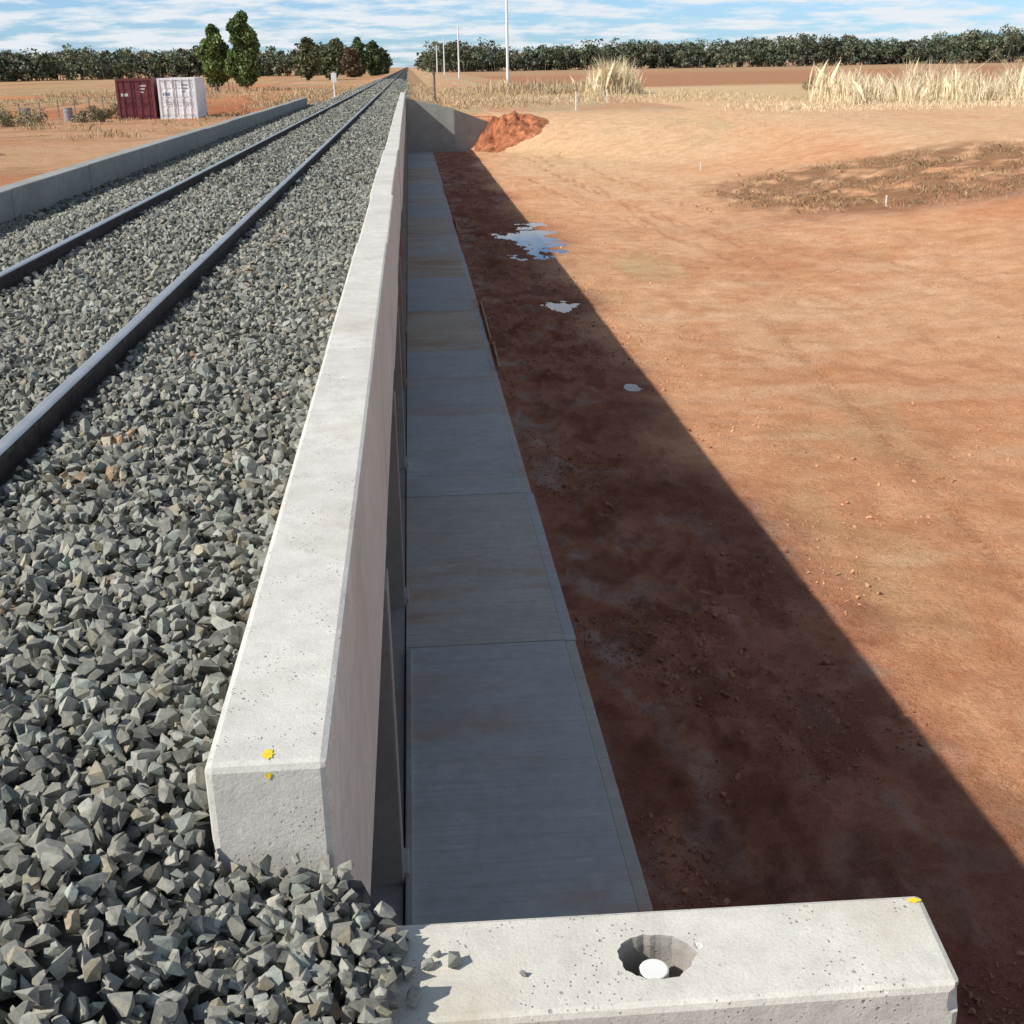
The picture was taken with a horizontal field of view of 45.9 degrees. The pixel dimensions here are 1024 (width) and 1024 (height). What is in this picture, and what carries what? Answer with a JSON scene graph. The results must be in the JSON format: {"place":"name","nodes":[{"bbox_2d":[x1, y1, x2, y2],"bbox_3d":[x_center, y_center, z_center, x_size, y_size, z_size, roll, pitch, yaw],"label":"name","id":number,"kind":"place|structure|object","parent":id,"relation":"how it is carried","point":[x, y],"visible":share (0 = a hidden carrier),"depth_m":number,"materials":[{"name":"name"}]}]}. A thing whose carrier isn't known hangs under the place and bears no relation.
{"place":"outdoors","nodes":[
{"label":"outdoors","id":0,"kind":"place"},
{"bbox_2d":[0,57,1023,1023],"bbox_3d":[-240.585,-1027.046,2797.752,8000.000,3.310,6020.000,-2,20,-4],"label":"ground","id":1,"kind":"structure","parent":0,"point":[932,633],"depth_m":16.86,"materials":[{"name":"red soil"}]},
{"bbox_2d":[0,107,48,126],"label":"dry shrub","id":2,"kind":"object","parent":1,"relation":"on","point":[26,119],"visible":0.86,"depth_m":73.43,"materials":[{"name":"beige plant"}]},
{"bbox_2d":[21,108,30,117],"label":"steel drum","id":3,"kind":"object","parent":1,"relation":"on","point":[27,110],"visible":0.33,"depth_m":80.67,"materials":[{"name":"grey metal"}]},
{"bbox_2d":[63,107,72,120],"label":"steel drum","id":4,"kind":"object","parent":1,"relation":"on","point":[68,112],"visible":0.88,"depth_m":80.02,"materials":[{"name":"grey metal"}]},
{"bbox_2d":[71,108,106,122],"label":"dry shrub","id":5,"kind":"object","parent":1,"relation":"on","point":[98,114],"visible":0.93,"depth_m":77.73,"materials":[{"name":"beige plant"}]},
{"bbox_2d":[79,102,118,118],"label":"dry shrub","id":6,"kind":"object","parent":1,"relation":"on","point":[109,112],"visible":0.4,"depth_m":83.56,"materials":[{"name":"beige plant"}]},
{"bbox_2d":[5,82,239,119],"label":"wire fence","id":7,"kind":"object","parent":1,"relation":"on","point":[56,101],"visible":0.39,"depth_m":92.70,"materials":[{"name":"grey metal"}]},
{"bbox_2d":[0,107,265,141],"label":"roadside grass","id":8,"kind":"structure","parent":1,"relation":"on","point":[160,121],"depth_m":70.25,"materials":[{"name":"beige plant"}]},
{"bbox_2d":[114,78,160,119],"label":"shipping container","id":9,"kind":"object","parent":1,"relation":"on","point":[137,98],"visible":0.76,"depth_m":80.43,"materials":[{"name":"metal"}]},
{"bbox_2d":[0,98,306,223],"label":"culvert parapet wall","id":10,"kind":"structure","parent":1,"relation":"on","point":[35,193],"depth_m":22.66,"materials":[{"name":"concrete"}]},
{"bbox_2d":[0,42,343,81],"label":"distant tree line","id":11,"kind":"object","parent":1,"relation":"on","point":[122,63],"visible":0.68,"depth_m":504.67,"materials":[{"name":"green plant"}]},
{"bbox_2d":[0,84,359,106],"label":"roadside grass","id":12,"kind":"structure","parent":1,"relation":"on","point":[86,94],"depth_m":152.81,"materials":[{"name":"beige plant"}]},
{"bbox_2d":[156,77,206,118],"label":"shipping container","id":13,"kind":"object","parent":1,"relation":"on","point":[182,96],"visible":0.98,"depth_m":80.35,"materials":[{"name":"metal"}]},
{"bbox_2d":[195,23,229,90],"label":"kurrajong tree","id":14,"kind":"object","parent":1,"relation":"on","point":[211,49],"visible":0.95,"depth_m":182.16,"materials":[{"name":"green plant"}]},
{"bbox_2d":[224,10,261,89],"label":"kurrajong tree","id":15,"kind":"object","parent":1,"relation":"on","point":[243,67],"visible":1,"depth_m":179.60,"materials":[{"name":"green plant"}]},
{"bbox_2d":[0,67,526,1023],"bbox_3d":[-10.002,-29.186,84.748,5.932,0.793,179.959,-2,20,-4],"label":"ballast gravel","id":16,"kind":"structure","parent":1,"relation":"on","point":[246,309],"depth_m":4.22,"materials":[{"name":"grey gravel"}]},
{"bbox_2d":[3,109,367,625],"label":"railway sleepers","id":17,"kind":"object","parent":16,"relation":"on","point":[30,617],"visible":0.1,"depth_m":8.52,"materials":[{"name":"concrete"}]},
{"bbox_2d":[0,68,404,293],"bbox_3d":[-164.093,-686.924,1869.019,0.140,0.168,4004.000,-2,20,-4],"label":"railway rail","id":18,"kind":"object","parent":16,"relation":"on","point":[14,275],"visible":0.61,"depth_m":13.53,"materials":[{"name":"metal"}]},
{"bbox_2d":[224,82,366,109],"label":"verge grass","id":19,"kind":"structure","parent":1,"relation":"on","point":[268,104],"depth_m":118.47,"materials":[{"name":"beige plant"}]},
{"bbox_2d":[292,36,320,79],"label":"kurrajong tree","id":20,"kind":"object","parent":1,"relation":"on","point":[307,60],"visible":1,"depth_m":304.23,"materials":[{"name":"green plant"}]},
{"bbox_2d":[211,124,408,925],"bbox_3d":[-6.153,-10.576,39.571,5.377,3.180,77.700,-2,20,-4],"label":"box culvert","id":21,"kind":"object","parent":1,"relation":"on","point":[390,864],"visible":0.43,"depth_m":9.82,"materials":[{"name":"grey concrete"}]},
{"bbox_2d":[204,92,405,894],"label":"culvert parapet wall","id":22,"kind":"structure","parent":21,"relation":"on","point":[302,697],"depth_m":3.82,"materials":[{"name":"concrete"}]},
{"bbox_2d":[262,749,273,758],"bbox_3d":[-0.569,0.565,2.817,0.030,0.001,0.047,-2,20,-4],"label":"yellow paint mark","id":23,"kind":"object","parent":22,"relation":"on","point":[267,754],"visible":1,"depth_m":2.82,"materials":[{"name":"yellow paint"}]},
{"bbox_2d":[265,773,270,778],"bbox_3d":[-0.563,0.610,2.791,0.016,0.018,0.001,-2,20,-4],"label":"yellow paint mark","id":24,"kind":"object","parent":22,"relation":"attached to","point":[267,775],"visible":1,"depth_m":2.79,"materials":[{"name":"yellow paint"}]},
{"bbox_2d":[318,45,342,79],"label":"gum tree","id":25,"kind":"object","parent":1,"relation":"on","point":[330,63],"visible":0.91,"depth_m":319.58,"materials":[{"name":"green plant"}]},
{"bbox_2d":[331,72,336,97],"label":"trackside marker post","id":26,"kind":"object","parent":1,"relation":"on","point":[333,78],"visible":0.63,"depth_m":98.99,"materials":[{"name":"white metal"}]},
{"bbox_2d":[324,37,346,77],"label":"gum tree","id":27,"kind":"object","parent":1,"relation":"on","point":[338,45],"visible":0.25,"depth_m":387.64,"materials":[{"name":"green plant"}]},
{"bbox_2d":[340,46,363,77],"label":"gum tree","id":28,"kind":"object","parent":1,"relation":"on","point":[351,63],"visible":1,"depth_m":370.94,"materials":[{"name":"brown plant"}]},
{"bbox_2d":[351,36,369,76],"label":"kurrajong tree","id":29,"kind":"object","parent":1,"relation":"on","point":[358,45],"visible":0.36,"depth_m":407.92,"materials":[{"name":"green plant"}]},
{"bbox_2d":[363,40,383,75],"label":"kurrajong tree","id":30,"kind":"object","parent":1,"relation":"on","point":[374,64],"visible":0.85,"depth_m":436.64,"materials":[{"name":"green plant"}]},
{"bbox_2d":[294,50,475,74],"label":"distant tree line","id":31,"kind":"object","parent":1,"relation":"on","point":[422,65],"visible":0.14,"depth_m":604.76,"materials":[{"name":"green plant"}]},
{"bbox_2d":[378,47,393,74],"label":"gum tree","id":32,"kind":"object","parent":1,"relation":"on","point":[387,63],"visible":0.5,"depth_m":521.37,"materials":[{"name":"green plant"}]},
{"bbox_2d":[405,650,413,924],"bbox_3d":[-0.643,2.664,7.609,0.054,0.145,7.700,-2,20,-4],"label":"concrete nib","id":33,"kind":"object","parent":1,"relation":"on","point":[409,903],"visible":0.74,"depth_m":8.93,"materials":[{"name":"grey concrete"}]},
{"bbox_2d":[432,72,435,100],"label":"timber post","id":34,"kind":"object","parent":1,"relation":"on","point":[434,89],"visible":0.82,"depth_m":95.09,"materials":[{"name":"brown wood"}]},
{"bbox_2d":[434,45,438,72],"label":"utility pole","id":35,"kind":"object","parent":1,"relation":"on","point":[436,46],"visible":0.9,"depth_m":560.86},
{"bbox_2d":[443,39,444,74],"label":"utility pole","id":36,"kind":"object","parent":1,"relation":"on","point":[443,57],"visible":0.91,"depth_m":439.40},
{"bbox_2d":[405,98,487,151],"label":"culvert wing wall","id":37,"kind":"structure","parent":1,"relation":"on","point":[434,128],"depth_m":76.31,"materials":[{"name":"concrete"}]},
{"bbox_2d":[457,25,459,77],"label":"utility pole","id":38,"kind":"object","parent":1,"relation":"on","point":[458,52],"visible":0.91,"depth_m":308.39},
{"bbox_2d":[444,184,500,370],"bbox_3d":[-1.650,-8.705,38.349,0.080,0.170,36.000,-2,20,-4],"label":"formwork board","id":39,"kind":"object","parent":1,"relation":"on","point":[490,339],"visible":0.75,"depth_m":24.64,"materials":[{"name":"wood"}]},
{"bbox_2d":[405,81,562,108],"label":"verge grass","id":40,"kind":"structure","parent":1,"relation":"on","point":[465,96],"depth_m":105.94,"materials":[{"name":"beige plant"}]},
{"bbox_2d":[505,0,508,83],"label":"utility pole","id":41,"kind":"object","parent":1,"relation":"on","point":[507,49],"visible":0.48,"depth_m":140.27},
{"bbox_2d":[471,111,548,152],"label":"soil heap","id":42,"kind":"object","parent":1,"relation":"on","point":[504,132],"visible":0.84,"depth_m":76.48,"materials":[{"name":"orange soil"}]},
{"bbox_2d":[467,76,588,95],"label":"tall reed grass","id":43,"kind":"structure","parent":1,"relation":"on","point":[536,88],"depth_m":131.76,"materials":[{"name":"beige plant"}]},
{"bbox_2d":[488,221,568,260],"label":"puddle","id":44,"kind":"object","parent":1,"relation":"on","point":[538,240],"visible":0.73,"depth_m":37.68,"materials":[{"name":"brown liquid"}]},
{"bbox_2d":[405,152,652,924],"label":"apron slab","id":45,"kind":"structure","parent":1,"relation":"on","point":[518,811],"depth_m":10.91,"materials":[{"name":"concrete"}]},
{"bbox_2d":[538,300,580,312],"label":"puddle","id":46,"kind":"object","parent":1,"relation":"on","point":[564,307],"visible":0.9,"depth_m":27.37,"materials":[{"name":"grey liquid"}]},
{"bbox_2d":[575,91,576,109],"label":"survey peg","id":47,"kind":"object","parent":1,"relation":"on","point":[575,100],"visible":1,"depth_m":82.97,"materials":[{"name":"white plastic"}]},
{"bbox_2d":[582,52,647,95],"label":"tall reed grass","id":48,"kind":"structure","parent":1,"relation":"on","point":[612,79],"depth_m":122.31,"materials":[{"name":"beige plant"}]},
{"bbox_2d":[623,384,643,390],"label":"puddle","id":49,"kind":"object","parent":1,"relation":"on","point":[631,387],"visible":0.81,"depth_m":20.41,"materials":[{"name":"grey liquid"}]},
{"bbox_2d":[484,88,820,105],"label":"dry grass","id":50,"kind":"structure","parent":1,"relation":"on","point":[628,96],"depth_m":108.64,"materials":[{"name":"beige plant"}]},
{"bbox_2d":[360,896,958,1023],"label":"culvert wing wall","id":51,"kind":"structure","parent":1,"relation":"on","point":[875,961],"depth_m":2.70,"materials":[{"name":"concrete"}]},
{"bbox_2d":[639,959,668,978],"bbox_3d":[0.326,1.145,2.793,0.068,0.224,0.068,-2,20,-4],"label":"pipe cap","id":52,"kind":"object","parent":51,"relation":"on","point":[653,968],"visible":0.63,"depth_m":2.75,"materials":[{"name":"white plastic"}]},
{"bbox_2d":[907,897,920,902],"bbox_3d":[0.965,0.932,2.904,0.035,0.001,0.021,-2,20,-4],"label":"yellow paint mark","id":53,"kind":"object","parent":51,"relation":"on","point":[914,900],"visible":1,"depth_m":2.90,"materials":[{"name":"yellow paint"}]},
{"bbox_2d":[421,23,1023,71],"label":"distant tree line","id":54,"kind":"object","parent":1,"relation":"on","point":[977,46],"visible":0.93,"depth_m":598.71,"materials":[{"name":"green plant"}]},
{"bbox_2d":[444,170,1023,1023],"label":"soil clods","id":55,"kind":"object","parent":1,"relation":"on","point":[734,804],"visible":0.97,"depth_m":12.47,"materials":[{"name":"brown soil"}]},
{"bbox_2d":[536,111,958,168],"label":"dry grass","id":56,"kind":"structure","parent":1,"relation":"on","point":[722,127],"depth_m":68.05,"materials":[{"name":"plant"}]},
{"bbox_2d":[802,76,836,99],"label":"dry shrub","id":57,"kind":"object","parent":1,"relation":"on","point":[805,84],"visible":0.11,"depth_m":96.41,"materials":[{"name":"beige plant"}]},
{"bbox_2d":[668,139,1023,214],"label":"weed patch","id":58,"kind":"object","parent":1,"relation":"on","point":[882,162],"visible":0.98,"depth_m":44.77,"materials":[{"name":"brown plant"}]},
{"bbox_2d":[698,96,1023,112],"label":"dry grass","id":59,"kind":"structure","parent":1,"relation":"on","point":[823,105],"depth_m":80.16,"materials":[{"name":"beige plant"}]},
{"bbox_2d":[806,53,1023,104],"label":"tall reed grass","id":60,"kind":"structure","parent":1,"relation":"on","point":[852,90],"depth_m":88.17,"materials":[{"name":"beige plant"}]},
{"bbox_2d":[969,67,1016,87],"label":"tall reed grass","id":61,"kind":"structure","parent":1,"relation":"on","point":[1003,80],"depth_m":103.60,"materials":[{"name":"beige plant"}]},
{"bbox_2d":[0,0,1023,67],"label":"sky","id":62,"kind":"structure","parent":0,"point":[402,28],"materials":[{"name":"blue"}]}
]}

